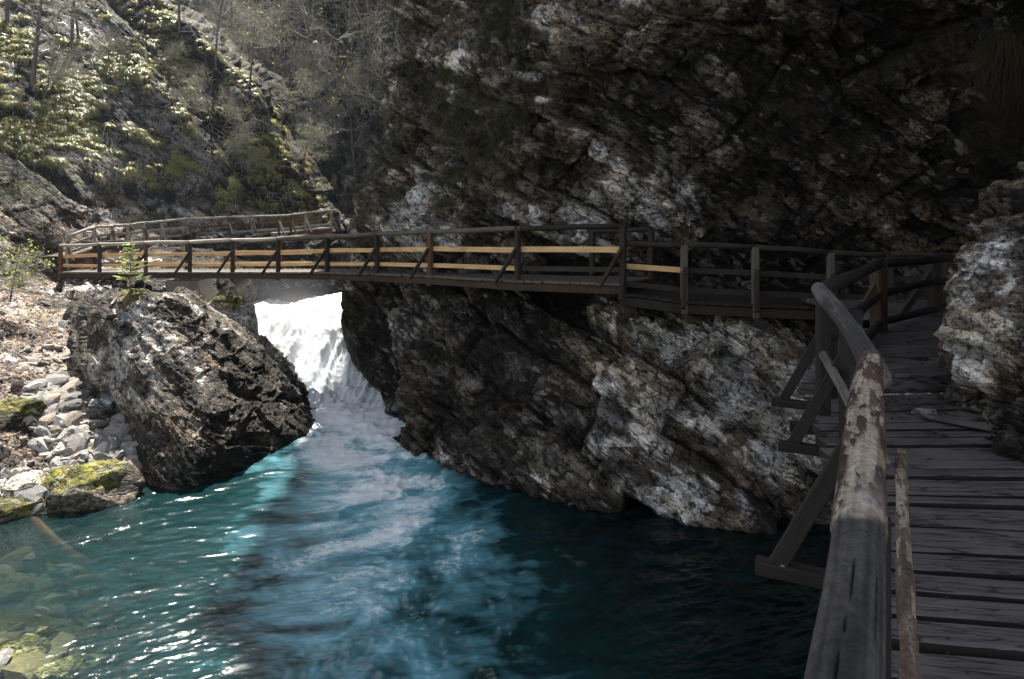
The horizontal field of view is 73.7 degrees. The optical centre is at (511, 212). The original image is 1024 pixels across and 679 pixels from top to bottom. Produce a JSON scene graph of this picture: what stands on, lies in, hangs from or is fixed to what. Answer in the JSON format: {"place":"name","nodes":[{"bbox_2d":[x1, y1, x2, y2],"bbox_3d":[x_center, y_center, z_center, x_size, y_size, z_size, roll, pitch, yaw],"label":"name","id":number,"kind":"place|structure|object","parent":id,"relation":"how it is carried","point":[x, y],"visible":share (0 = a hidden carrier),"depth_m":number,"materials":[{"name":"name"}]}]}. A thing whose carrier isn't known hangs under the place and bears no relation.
{"place":"outdoors","nodes":[
{"label":"outdoors","id":0,"kind":"place"},
{"bbox_2d":[0,615,57,678],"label":"riverbed","id":1,"kind":"structure","parent":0,"point":[7,623],"depth_m":10.49,"materials":[{"name":"stone"}]},
{"bbox_2d":[0,633,51,657],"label":"submerged stone","id":2,"kind":"object","parent":1,"relation":"on","point":[24,643],"visible":0.45,"depth_m":8.94,"materials":[{"name":"stone"}]},
{"bbox_2d":[0,621,77,678],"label":"riverbed stones","id":3,"kind":"object","parent":1,"relation":"on","point":[64,642],"visible":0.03,"depth_m":8.68,"materials":[{"name":"stone"}]},
{"bbox_2d":[31,626,60,640],"bbox_3d":[-6.390,5.774,9.300,0.497,0.305,0.378,0,0,0],"label":"submerged stone","id":4,"kind":"object","parent":3,"relation":"on","point":[50,633],"visible":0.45,"depth_m":9.26,"materials":[{"name":"stone"}]},
{"bbox_2d":[32,655,72,678],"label":"submerged stone","id":5,"kind":"object","parent":1,"relation":"on","point":[54,669],"visible":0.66,"depth_m":8.36,"materials":[{"name":"stone"}]},
{"bbox_2d":[62,286,315,490],"bbox_3d":[-8.856,5.555,19.501,11.967,7.225,6.757,0,0,43],"label":"rock outcrop","id":6,"kind":"object","parent":1,"relation":"on","point":[196,387],"visible":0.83,"depth_m":15.97,"materials":[{"name":"stone"}]},
{"bbox_2d":[117,288,150,311],"bbox_3d":[-9.422,2.226,17.071,0.863,0.673,0.650,0,0,-21],"label":"boulder","id":7,"kind":"object","parent":6,"relation":"on","point":[125,298],"visible":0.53,"depth_m":16.88,"materials":[{"name":"stone"}]},
{"bbox_2d":[112,243,150,290],"bbox_3d":[-9.448,1.397,17.030,0.818,1.314,0.918,0,0,-40],"label":"young fir","id":8,"kind":"object","parent":7,"relation":"on","point":[129,253],"visible":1,"depth_m":16.99,"materials":[{"name":"green plant"}]},
{"bbox_2d":[208,295,258,333],"bbox_3d":[-8.978,3.404,21.519,1.754,1.712,1.494,0,0,-31],"label":"boulder","id":9,"kind":"object","parent":6,"relation":"on","point":[240,310],"visible":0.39,"depth_m":21.08,"materials":[{"name":"stone"}]},
{"bbox_2d":[0,0,275,546],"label":"hillside","id":10,"kind":"structure","parent":0,"point":[64,198],"depth_m":29.78,"materials":[{"name":"grey stone"}]},
{"bbox_2d":[4,0,9,21],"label":"bare tree","id":11,"kind":"object","parent":10,"relation":"on","point":[7,13],"visible":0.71,"depth_m":33.91,"materials":[{"name":"grey plant"}]},
{"bbox_2d":[0,497,42,525],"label":"mossy rock","id":12,"kind":"object","parent":10,"relation":"on","point":[13,509],"visible":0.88,"depth_m":12.31,"materials":[{"name":"stone"}]},
{"bbox_2d":[2,470,44,492],"bbox_3d":[-9.270,5.154,12.988,0.662,0.372,0.578,0,0,0],"label":"stone slab","id":13,"kind":"object","parent":10,"relation":"on","point":[27,479],"depth_m":12.87,"materials":[{"name":"stone"}]},
{"bbox_2d":[0,397,47,434],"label":"mossy rock","id":14,"kind":"object","parent":10,"relation":"on","point":[14,412],"visible":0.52,"depth_m":14.33,"materials":[{"name":"stone"}]},
{"bbox_2d":[0,233,54,301],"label":"leafing shrub","id":15,"kind":"object","parent":10,"relation":"on","point":[14,280],"visible":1,"depth_m":19.02,"materials":[{"name":"green plant"}]},
{"bbox_2d":[8,0,108,85],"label":"bare tree","id":16,"kind":"object","parent":10,"relation":"on","point":[35,51],"visible":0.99,"depth_m":31.21,"materials":[{"name":"grey plant"}]},
{"bbox_2d":[1,280,132,515],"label":"bank grass","id":17,"kind":"structure","parent":10,"relation":"on","point":[41,414],"depth_m":14.52,"materials":[{"name":"green plant"}]},
{"bbox_2d":[41,32,99,99],"bbox_3d":[-20.303,-6.551,31.120,2.310,3.182,2.734,0,0,8],"label":"bare shrub","id":18,"kind":"object","parent":10,"relation":"on","point":[53,64],"visible":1,"depth_m":30.93,"materials":[{"name":"grey plant"}]},
{"bbox_2d":[59,0,83,48],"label":"bare tree","id":19,"kind":"object","parent":10,"relation":"on","point":[72,31],"visible":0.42,"depth_m":34.57,"materials":[{"name":"grey plant"}]},
{"bbox_2d":[19,370,142,475],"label":"scree","id":20,"kind":"structure","parent":10,"relation":"on","point":[62,416],"depth_m":14.59,"materials":[{"name":"stone"}]},
{"bbox_2d":[80,420,89,425],"bbox_3d":[-9.495,4.702,14.995,0.340,0.229,0.371,0,0,0],"label":"stone block","id":21,"kind":"object","parent":20,"relation":"on","point":[86,422],"depth_m":15.03,"materials":[{"name":"stone"}]},
{"bbox_2d":[88,398,115,412],"bbox_3d":[-9.363,4.402,15.615,0.512,0.276,0.358,0,0,-12],"label":"stone block","id":22,"kind":"object","parent":20,"relation":"on","point":[101,405],"depth_m":15.48,"materials":[{"name":"stone"}]},
{"bbox_2d":[0,281,165,515],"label":"bank stones","id":23,"kind":"object","parent":10,"relation":"on","point":[36,493],"visible":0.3,"depth_m":14.83,"materials":[{"name":"grey stone"}]},
{"bbox_2d":[0,273,170,513],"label":"fallen leaves","id":24,"kind":"object","parent":10,"relation":"on","point":[30,436],"visible":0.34,"depth_m":16.01,"materials":[{"name":"brown plant"}]},
{"bbox_2d":[60,0,112,39],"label":"bare tree","id":25,"kind":"object","parent":10,"relation":"on","point":[77,29],"visible":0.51,"depth_m":34.82,"materials":[{"name":"grey plant"}]},
{"bbox_2d":[40,459,144,512],"bbox_3d":[-8.185,5.287,13.172,1.959,0.879,1.486,0,0,0],"label":"mossy rock","id":26,"kind":"object","parent":10,"relation":"on","point":[98,484],"visible":0.8,"depth_m":12.87,"materials":[{"name":"stone"}]},
{"bbox_2d":[86,19,135,64],"bbox_3d":[-20.559,-8.652,35.118,1.891,2.716,2.313,0,0,5],"label":"bare shrub","id":27,"kind":"object","parent":10,"relation":"on","point":[115,46],"visible":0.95,"depth_m":34.97,"materials":[{"name":"grey plant"}]},
{"bbox_2d":[0,0,253,214],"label":"grass","id":28,"kind":"structure","parent":10,"relation":"on","point":[112,67],"depth_m":31.99,"materials":[{"name":"green plant"}]},
{"bbox_2d":[0,0,314,243],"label":"dead twigs","id":29,"kind":"object","parent":10,"relation":"on","point":[264,183],"visible":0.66,"depth_m":34.73,"materials":[{"name":"plant"}]},
{"bbox_2d":[144,39,190,74],"bbox_3d":[-19.530,-8.795,38.888,2.437,2.737,2.270,0,0,-25],"label":"bare shrub","id":30,"kind":"object","parent":10,"relation":"on","point":[170,51],"visible":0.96,"depth_m":38.58,"materials":[{"name":"grey plant"}]},
{"bbox_2d":[42,209,337,263],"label":"walkway","id":31,"kind":"structure","parent":10,"relation":"on","point":[162,230],"depth_m":31.09,"materials":[{"name":"brown wood"}]},
{"bbox_2d":[58,223,653,302],"bbox_3d":[-6.160,1.739,19.819,21.691,3.087,3.958,0,0,33],"label":"footbridge","id":32,"kind":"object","parent":10,"relation":"on","point":[200,281],"visible":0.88,"depth_m":17.78,"materials":[{"name":"wood"}]},
{"bbox_2d":[0,0,344,234],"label":"hillside ridge","id":33,"kind":"structure","parent":0,"point":[263,110],"depth_m":40.29,"materials":[{"name":"stone"}]},
{"bbox_2d":[177,0,180,33],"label":"bare tree","id":34,"kind":"object","parent":33,"relation":"on","point":[179,19],"visible":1,"depth_m":40.61,"materials":[{"name":"grey plant"}]},
{"bbox_2d":[167,60,213,133],"bbox_3d":[-17.356,-6.361,36.805,2.970,4.092,3.516,0,0,0],"label":"bare shrub","id":35,"kind":"object","parent":33,"relation":"on","point":[197,95],"visible":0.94,"depth_m":36.71,"materials":[{"name":"grey plant"}]},
{"bbox_2d":[186,0,249,69],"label":"bare tree","id":36,"kind":"object","parent":33,"relation":"on","point":[219,21],"visible":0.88,"depth_m":40.86,"materials":[{"name":"grey plant"}]},
{"bbox_2d":[112,0,330,230],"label":"ridge grass","id":37,"kind":"structure","parent":33,"relation":"on","point":[263,148],"depth_m":38.87,"materials":[{"name":"green plant"}]},
{"bbox_2d":[210,84,264,143],"bbox_3d":[-15.037,-5.327,37.331,3.046,3.422,2.837,0,0,-33],"label":"bare shrub","id":38,"kind":"object","parent":33,"relation":"on","point":[233,108],"visible":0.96,"depth_m":37.26,"materials":[{"name":"grey plant"}]},
{"bbox_2d":[220,111,270,177],"bbox_3d":[-14.520,-3.705,36.983,2.600,3.735,3.181,0,0,-3],"label":"bare shrub","id":39,"kind":"object","parent":33,"relation":"on","point":[240,142],"visible":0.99,"depth_m":36.84,"materials":[{"name":"grey plant"}]},
{"bbox_2d":[213,0,298,86],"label":"bare tree","id":40,"kind":"object","parent":33,"relation":"on","point":[241,36],"visible":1,"depth_m":39.09,"materials":[{"name":"grey plant"}]},
{"bbox_2d":[271,66,319,128],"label":"bare shrub","id":41,"kind":"object","parent":33,"relation":"on","point":[290,93],"visible":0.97,"depth_m":42.74,"materials":[{"name":"grey plant"}]},
{"bbox_2d":[285,104,340,168],"bbox_3d":[-11.422,-4.375,38.949,3.181,3.735,2.600,0,0,1],"label":"bare shrub","id":42,"kind":"object","parent":33,"relation":"on","point":[319,133],"visible":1,"depth_m":38.77,"materials":[{"name":"grey plant"}]},
{"bbox_2d":[166,232,344,301],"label":"gorge bank","id":43,"kind":"structure","parent":0,"point":[289,290],"depth_m":31.30,"materials":[{"name":"stone"}]},
{"bbox_2d":[190,0,411,233],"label":"gorge wall","id":44,"kind":"structure","parent":0,"point":[339,175],"depth_m":59.67,"materials":[{"name":"grey stone"}]},
{"bbox_2d":[193,0,268,40],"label":"bare tree","id":45,"kind":"object","parent":44,"relation":"on","point":[230,13],"visible":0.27,"depth_m":58.96,"materials":[{"name":"grey plant"}]},
{"bbox_2d":[205,0,285,60],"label":"bare tree","id":46,"kind":"object","parent":44,"relation":"on","point":[251,18],"visible":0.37,"depth_m":61.63,"materials":[{"name":"grey plant"}]},
{"bbox_2d":[221,0,280,73],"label":"bare tree","id":47,"kind":"object","parent":44,"relation":"on","point":[257,41],"visible":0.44,"depth_m":60.59,"materials":[{"name":"grey plant"}]},
{"bbox_2d":[280,0,283,36],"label":"bare tree","id":48,"kind":"object","parent":44,"relation":"on","point":[282,24],"visible":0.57,"depth_m":63.84,"materials":[{"name":"grey plant"}]},
{"bbox_2d":[238,0,335,85],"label":"bare tree","id":49,"kind":"object","parent":44,"relation":"on","point":[307,14],"visible":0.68,"depth_m":61.35,"materials":[{"name":"grey plant"}]},
{"bbox_2d":[238,0,345,86],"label":"bare tree","id":50,"kind":"object","parent":44,"relation":"on","point":[278,63],"visible":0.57,"depth_m":57.47,"materials":[{"name":"grey plant"}]},
{"bbox_2d":[272,33,351,124],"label":"bare shrub","id":51,"kind":"object","parent":44,"relation":"on","point":[299,60],"visible":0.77,"depth_m":56.74,"materials":[{"name":"grey plant"}]},
{"bbox_2d":[294,111,338,176],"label":"bare shrub","id":52,"kind":"object","parent":44,"relation":"on","point":[320,165],"visible":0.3,"depth_m":57.59,"materials":[{"name":"grey plant"}]},
{"bbox_2d":[276,0,391,136],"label":"bare tree","id":53,"kind":"object","parent":44,"relation":"on","point":[326,72],"visible":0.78,"depth_m":57.27,"materials":[{"name":"grey plant"}]},
{"bbox_2d":[299,66,375,178],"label":"bare shrub","id":54,"kind":"object","parent":44,"relation":"on","point":[351,130],"visible":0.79,"depth_m":55.28,"materials":[{"name":"grey plant"}]},
{"bbox_2d":[348,0,351,29],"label":"bare tree","id":55,"kind":"object","parent":44,"relation":"on","point":[350,10],"visible":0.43,"depth_m":61.86,"materials":[{"name":"grey plant"}]},
{"bbox_2d":[331,37,384,121],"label":"bare shrub","id":56,"kind":"object","parent":44,"relation":"on","point":[355,76],"visible":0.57,"depth_m":55.31,"materials":[{"name":"grey plant"}]},
{"bbox_2d":[319,0,400,132],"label":"bare tree","id":57,"kind":"object","parent":44,"relation":"on","point":[377,66],"visible":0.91,"depth_m":50.70,"materials":[{"name":"grey plant"}]},
{"bbox_2d":[330,0,396,79],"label":"bare tree","id":58,"kind":"object","parent":44,"relation":"on","point":[377,14],"visible":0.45,"depth_m":55.89,"materials":[{"name":"grey plant"}]},
{"bbox_2d":[394,13,400,44],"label":"bare tree","id":59,"kind":"object","parent":44,"relation":"on","point":[397,30],"visible":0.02,"depth_m":54.40,"materials":[{"name":"grey plant"}]},
{"bbox_2d":[0,292,830,678],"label":"river","id":60,"kind":"structure","parent":0,"point":[346,538],"depth_m":10.30,"materials":[{"name":"liquid"}]},
{"bbox_2d":[28,516,37,525],"bbox_3d":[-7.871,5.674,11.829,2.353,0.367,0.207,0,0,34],"label":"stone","id":61,"kind":"object","parent":60,"relation":"in","point":[32,520],"visible":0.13,"depth_m":12.29,"materials":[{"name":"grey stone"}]},
{"bbox_2d":[352,0,1023,534],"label":"cliff","id":62,"kind":"structure","parent":0,"point":[828,124],"depth_m":13.79,"materials":[{"name":"stone"}]},
{"bbox_2d":[359,37,411,134],"bbox_3d":[-3.036,-3.704,19.670,2.127,3.056,2.602,0,0,22],"label":"bare shrub","id":63,"kind":"object","parent":62,"relation":"on","point":[384,95],"visible":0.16,"depth_m":19.27,"materials":[{"name":"grey plant"}]},
{"bbox_2d":[344,0,597,259],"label":"cliff grass","id":64,"kind":"structure","parent":62,"relation":"on","point":[443,124],"depth_m":16.41,"materials":[{"name":"green plant"}]},
{"bbox_2d":[610,241,950,327],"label":"cliff boardwalk","id":65,"kind":"structure","parent":62,"relation":"attached to","point":[754,305],"depth_m":12.40,"materials":[{"name":"brown wood"}]},
{"bbox_2d":[755,253,1023,678],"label":"boardwalk","id":66,"kind":"structure","parent":62,"relation":"on","point":[920,575],"depth_m":3.35,"materials":[{"name":"brown wood"}]},
{"bbox_2d":[745,323,996,435],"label":"deck litter","id":67,"kind":"object","parent":66,"relation":"on","point":[933,432],"visible":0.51,"depth_m":6.07,"materials":[{"name":"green plant"}]},
{"bbox_2d":[897,355,928,360],"bbox_3d":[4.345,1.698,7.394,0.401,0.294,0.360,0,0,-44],"label":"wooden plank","id":68,"kind":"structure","parent":66,"relation":"on","point":[920,358],"depth_m":7.35,"materials":[{"name":"wood"}]},
{"bbox_2d":[907,408,936,415],"bbox_3d":[3.466,1.736,5.745,0.288,0.175,0.200,0,0,0],"label":"stone block","id":69,"kind":"object","parent":66,"relation":"on","point":[921,411],"depth_m":5.71,"materials":[{"name":"stone"}]},
{"bbox_2d":[925,413,994,430],"bbox_3d":[3.570,1.667,5.450,0.100,0.035,0.454,0,0,-41],"label":"loose board","id":70,"kind":"object","parent":66,"relation":"on","point":[963,422],"visible":1,"depth_m":5.42,"materials":[{"name":"grey wood"}]},
{"bbox_2d":[933,161,1023,462],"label":"rock buttress","id":71,"kind":"object","parent":62,"relation":"attached to","point":[979,333],"visible":0.86,"depth_m":5.97,"materials":[{"name":"stone"}]},
{"bbox_2d":[953,25,1023,165],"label":"hanging roots","id":72,"kind":"object","parent":62,"relation":"hanging from","point":[1005,80],"visible":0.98,"depth_m":10.41,"materials":[{"name":"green plant"}]},
{"label":"ground","id":73,"kind":"structure","parent":0,"visible":0},
{"bbox_2d":[339,214,406,400],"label":"river cliff","id":74,"kind":"structure","parent":73,"relation":"on","point":[367,306],"depth_m":20.40,"materials":[{"name":"stone"}]}
]}

